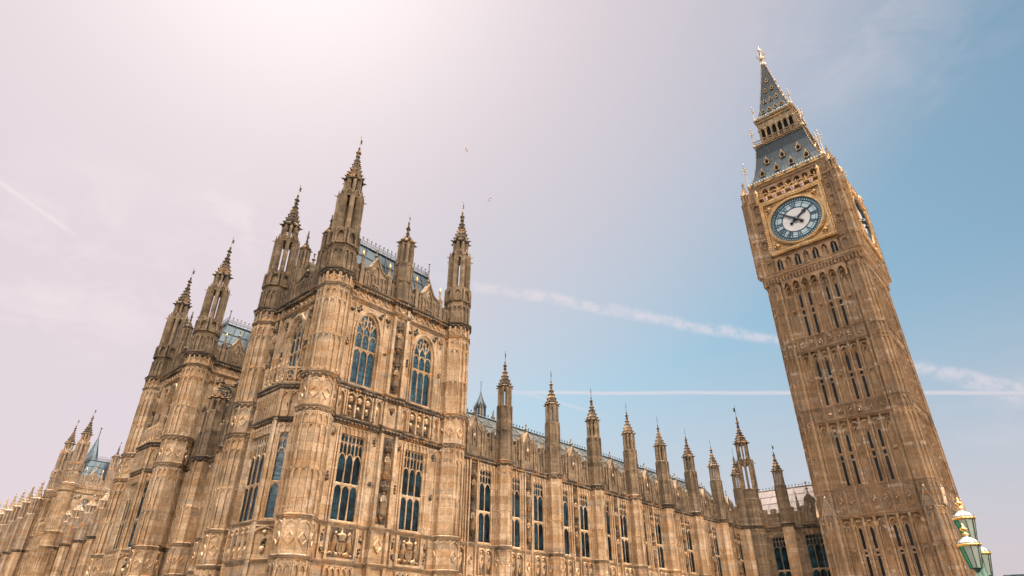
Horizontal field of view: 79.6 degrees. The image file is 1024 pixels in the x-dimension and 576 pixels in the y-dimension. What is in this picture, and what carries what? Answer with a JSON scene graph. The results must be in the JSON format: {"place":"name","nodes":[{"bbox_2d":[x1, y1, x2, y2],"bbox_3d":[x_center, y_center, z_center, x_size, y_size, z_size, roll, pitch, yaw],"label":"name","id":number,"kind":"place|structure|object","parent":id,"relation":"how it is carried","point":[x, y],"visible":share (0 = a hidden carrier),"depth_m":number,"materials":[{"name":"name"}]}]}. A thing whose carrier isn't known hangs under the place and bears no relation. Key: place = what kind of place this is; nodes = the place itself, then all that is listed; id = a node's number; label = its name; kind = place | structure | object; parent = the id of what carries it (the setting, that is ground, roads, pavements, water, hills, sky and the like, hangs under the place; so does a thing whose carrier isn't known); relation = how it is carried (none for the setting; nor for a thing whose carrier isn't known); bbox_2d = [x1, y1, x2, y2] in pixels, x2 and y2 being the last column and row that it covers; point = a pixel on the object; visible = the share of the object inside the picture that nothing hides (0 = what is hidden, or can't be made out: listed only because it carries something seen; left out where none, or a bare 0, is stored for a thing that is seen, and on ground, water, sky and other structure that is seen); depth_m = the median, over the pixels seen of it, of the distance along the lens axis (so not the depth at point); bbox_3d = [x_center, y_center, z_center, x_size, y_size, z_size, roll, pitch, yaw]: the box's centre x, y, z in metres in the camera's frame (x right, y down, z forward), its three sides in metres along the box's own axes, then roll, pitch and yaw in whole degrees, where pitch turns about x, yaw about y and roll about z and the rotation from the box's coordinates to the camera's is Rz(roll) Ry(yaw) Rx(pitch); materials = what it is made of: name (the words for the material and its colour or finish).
{"place":"outdoors","nodes":[
{"label":"outdoors","id":0,"kind":"place"},
{"bbox_2d":[0,481,43,575],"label":"building facade","id":1,"kind":"structure","parent":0,"point":[17,519],"depth_m":110.44,"materials":[{"name":"stone"}]},
{"bbox_2d":[85,428,102,459],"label":"slate spire","id":2,"kind":"structure","parent":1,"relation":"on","point":[94,447],"depth_m":125.51,"materials":[{"name":"grey stone"}]},
{"bbox_2d":[43,488,109,575],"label":"building facade","id":3,"kind":"structure","parent":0,"point":[73,545],"depth_m":96.62,"materials":[{"name":"stone"}]},
{"bbox_2d":[84,237,251,575],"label":"pavilion tower","id":4,"kind":"structure","parent":0,"point":[188,373],"depth_m":56.31,"materials":[{"name":"stone"}]},
{"bbox_2d":[157,389,174,439],"bbox_3d":[-32.779,12.094,58.905,2.050,5.650,0.250,-24,-38,36],"label":"window","id":5,"kind":"structure","parent":4,"relation":"in","point":[173,393],"depth_m":59.55,"materials":[{"name":"stone"}]},
{"bbox_2d":[214,385,232,412],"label":"window","id":6,"kind":"structure","parent":4,"relation":"in","point":[229,390],"depth_m":59.22,"materials":[{"name":"stone"}]},
{"bbox_2d":[158,378,238,575],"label":"recessed range","id":7,"kind":"structure","parent":0,"point":[181,550],"depth_m":49.25,"materials":[{"name":"stone"}]},
{"bbox_2d":[193,137,472,575],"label":"pavilion tower","id":8,"kind":"structure","parent":0,"point":[344,449],"depth_m":43.52,"materials":[{"name":"stone"}]},
{"bbox_2d":[286,318,303,380],"bbox_3d":[-16.063,4.720,45.773,2.050,5.650,0.250,-24,-38,36],"label":"window","id":9,"kind":"structure","parent":8,"relation":"in","point":[297,335],"depth_m":46.24,"materials":[{"name":"stone"}]},
{"bbox_2d":[330,433,365,522],"bbox_3d":[-10.821,12.430,40.353,0.250,5.520,2.050,-24,-38,36],"label":"window","id":10,"kind":"structure","parent":8,"relation":"in","point":[351,453],"depth_m":40.39,"materials":[{"name":"glass"}]},
{"bbox_2d":[350,314,378,388],"bbox_3d":[-10.774,4.474,44.882,0.250,5.650,2.050,-24,-38,36],"label":"window","id":11,"kind":"structure","parent":8,"relation":"in","point":[367,335],"depth_m":44.87,"materials":[{"name":"glass"}]},
{"bbox_2d":[398,450,425,532],"bbox_3d":[-7.207,14.431,43.831,0.250,5.520,2.050,-24,-38,36],"label":"window","id":12,"kind":"structure","parent":8,"relation":"in","point":[414,464],"depth_m":43.90,"materials":[{"name":"glass"}]},
{"bbox_2d":[410,337,432,406],"bbox_3d":[-7.159,6.475,48.359,0.250,5.650,2.050,-24,-38,36],"label":"window","id":13,"kind":"structure","parent":8,"relation":"in","point":[423,355],"depth_m":48.37,"materials":[{"name":"glass"}]},
{"bbox_2d":[0,0,1023,575],"label":"sky","id":14,"kind":"structure","parent":0,"point":[609,143],"materials":[{"name":"blue"}]},
{"bbox_2d":[458,353,774,575],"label":"range","id":15,"kind":"structure","parent":0,"point":[549,503],"depth_m":58.80,"materials":[{"name":"stone"}]},
{"bbox_2d":[460,465,465,539],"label":"window","id":16,"kind":"structure","parent":15,"relation":"in","point":[461,537],"depth_m":47.40,"materials":[{"name":"stone"}]},
{"bbox_2d":[473,381,493,419],"bbox_3d":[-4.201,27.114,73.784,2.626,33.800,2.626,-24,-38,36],"label":"roof lantern","id":17,"kind":"object","parent":15,"relation":"on","point":[480,405],"visible":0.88,"depth_m":79.89,"materials":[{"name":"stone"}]},
{"bbox_2d":[478,469,491,543],"bbox_3d":[-2.203,17.363,48.980,0.200,5.570,1.500,-25,-38,37],"label":"window","id":18,"kind":"structure","parent":15,"relation":"in","point":[485,497],"depth_m":49.02,"materials":[{"name":"glass"}]},
{"bbox_2d":[512,477,520,548],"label":"window","id":19,"kind":"structure","parent":15,"relation":"in","point":[516,483],"depth_m":51.34,"materials":[{"name":"glass"}]},
{"bbox_2d":[534,483,544,551],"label":"window","id":20,"kind":"structure","parent":15,"relation":"in","point":[539,525],"depth_m":53.10,"materials":[{"name":"glass"}]},
{"bbox_2d":[562,490,570,555],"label":"window","id":21,"kind":"structure","parent":15,"relation":"in","point":[566,523],"depth_m":55.50,"materials":[{"name":"glass"}]},
{"bbox_2d":[579,494,591,558],"bbox_3d":[6.699,22.090,57.191,0.200,5.570,1.500,-25,-38,37],"label":"window","id":22,"kind":"structure","parent":15,"relation":"in","point":[584,508],"depth_m":57.27,"materials":[{"name":"glass"}]},
{"bbox_2d":[605,500,613,561],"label":"window","id":23,"kind":"structure","parent":15,"relation":"in","point":[608,519],"depth_m":59.69,"materials":[{"name":"glass"}]},
{"bbox_2d":[619,504,630,563],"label":"window","id":24,"kind":"structure","parent":15,"relation":"in","point":[623,509],"depth_m":61.40,"materials":[{"name":"glass"}]},
{"bbox_2d":[642,509,650,566],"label":"window","id":25,"kind":"structure","parent":15,"relation":"in","point":[644,515],"depth_m":63.84,"materials":[{"name":"stone"}]},
{"bbox_2d":[654,512,665,568],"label":"window","id":26,"kind":"structure","parent":15,"relation":"in","point":[661,556],"depth_m":65.52,"materials":[{"name":"glass"}]},
{"bbox_2d":[675,517,682,571],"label":"window","id":27,"kind":"structure","parent":15,"relation":"in","point":[675,517],"depth_m":68.01,"materials":[{"name":"stone"}]},
{"bbox_2d":[685,520,696,573],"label":"window","id":28,"kind":"structure","parent":15,"relation":"in","point":[687,523],"depth_m":69.65,"materials":[{"name":"stone"}]},
{"bbox_2d":[712,527,723,575],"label":"window","id":29,"kind":"structure","parent":15,"relation":"in","point":[716,542],"depth_m":73.81,"materials":[{"name":"stone"}]},
{"bbox_2d":[736,533,746,575],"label":"window","id":30,"kind":"structure","parent":15,"relation":"in","point":[741,552],"depth_m":78.02,"materials":[{"name":"stone"}]},
{"bbox_2d":[1003,574,1023,575],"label":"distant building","id":31,"kind":"structure","parent":0,"point":[1015,575],"depth_m":193.30,"materials":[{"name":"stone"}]},
{"label":"ground","id":32,"kind":"structure","parent":0,"visible":0},
{"bbox_2d":[15,410,121,575],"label":"pavilion tower","id":33,"kind":"structure","parent":32,"relation":"on","point":[76,477],"depth_m":108.96,"materials":[{"name":"stone"}]},
{"bbox_2d":[76,498,88,516],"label":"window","id":34,"kind":"structure","parent":33,"relation":"in","point":[85,501],"depth_m":108.40,"materials":[{"name":"stone"}]},
{"bbox_2d":[758,446,830,575],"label":"cross range","id":35,"kind":"structure","parent":32,"relation":"on","point":[795,538],"depth_m":77.83,"materials":[{"name":"stone"}]},
{"bbox_2d":[771,537,791,575],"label":"window","id":36,"kind":"structure","parent":35,"relation":"in","point":[778,544],"depth_m":77.99,"materials":[{"name":"glass"}]},
{"bbox_2d":[804,533,830,575],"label":"window","id":37,"kind":"structure","parent":35,"relation":"in","point":[815,547],"depth_m":75.34,"materials":[{"name":"glass"}]},
{"bbox_2d":[739,47,976,575],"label":"clock tower","id":38,"kind":"structure","parent":32,"relation":"on","point":[885,492],"depth_m":75.63,"materials":[{"name":"stone"}]},
{"bbox_2d":[797,294,811,335],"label":"slit window","id":39,"kind":"structure","parent":38,"relation":"in","point":[806,321],"depth_m":80.94,"materials":[{"name":"glass"}]},
{"bbox_2d":[806,291,820,332],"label":"slit window","id":40,"kind":"structure","parent":38,"relation":"in","point":[813,311],"depth_m":80.27,"materials":[{"name":"glass"}]},
{"bbox_2d":[815,362,829,405],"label":"slit window","id":41,"kind":"structure","parent":38,"relation":"in","point":[817,364],"depth_m":76.20,"materials":[{"name":"glass"}]},
{"bbox_2d":[824,285,839,327],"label":"slit window","id":42,"kind":"structure","parent":38,"relation":"in","point":[827,290],"depth_m":78.91,"materials":[{"name":"glass"}]},
{"bbox_2d":[825,359,839,403],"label":"slit window","id":43,"kind":"structure","parent":38,"relation":"in","point":[827,363],"depth_m":75.52,"materials":[{"name":"glass"}]},
{"bbox_2d":[833,282,849,324],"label":"slit window","id":44,"kind":"structure","parent":38,"relation":"in","point":[836,286],"depth_m":78.26,"materials":[{"name":"glass"}]},
{"bbox_2d":[834,435,850,486],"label":"slit window","id":45,"kind":"structure","parent":38,"relation":"in","point":[844,468],"depth_m":71.49,"materials":[{"name":"glass"}]},
{"bbox_2d":[844,354,860,399],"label":"slit window","id":46,"kind":"structure","parent":38,"relation":"in","point":[853,381],"depth_m":74.19,"materials":[{"name":"glass"}]},
{"bbox_2d":[844,434,861,485],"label":"slit window","id":47,"kind":"structure","parent":38,"relation":"in","point":[847,438],"depth_m":70.81,"materials":[{"name":"glass"}]},
{"bbox_2d":[854,352,870,397],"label":"slit window","id":48,"kind":"structure","parent":38,"relation":"in","point":[859,364],"depth_m":73.52,"materials":[{"name":"glass"}]},
{"bbox_2d":[857,526,874,575],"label":"slit window","id":49,"kind":"structure","parent":38,"relation":"in","point":[861,534],"depth_m":66.70,"materials":[{"name":"glass"}]},
{"bbox_2d":[865,430,884,482],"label":"slit window","id":50,"kind":"structure","parent":38,"relation":"in","point":[868,433],"depth_m":69.48,"materials":[{"name":"glass"}]},
{"bbox_2d":[868,525,886,575],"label":"slit window","id":51,"kind":"structure","parent":38,"relation":"in","point":[872,532],"depth_m":65.96,"materials":[{"name":"glass"}]},
{"bbox_2d":[876,428,895,480],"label":"slit window","id":52,"kind":"structure","parent":38,"relation":"in","point":[879,432],"depth_m":68.80,"materials":[{"name":"glass"}]},
{"bbox_2d":[891,523,911,575],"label":"slit window","id":53,"kind":"structure","parent":38,"relation":"in","point":[897,535],"depth_m":64.61,"materials":[{"name":"glass"}]},
{"bbox_2d":[903,521,923,575],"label":"slit window","id":54,"kind":"structure","parent":38,"relation":"in","point":[908,530],"depth_m":63.94,"materials":[{"name":"glass"}]},
{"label":"bridge parapet","id":55,"kind":"object","parent":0,"visible":0},
{"bbox_2d":[951,498,992,575],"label":"street lamp","id":56,"kind":"object","parent":55,"relation":"on","point":[976,554],"visible":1,"depth_m":13.76,"materials":[{"name":"green metal"}]}
]}

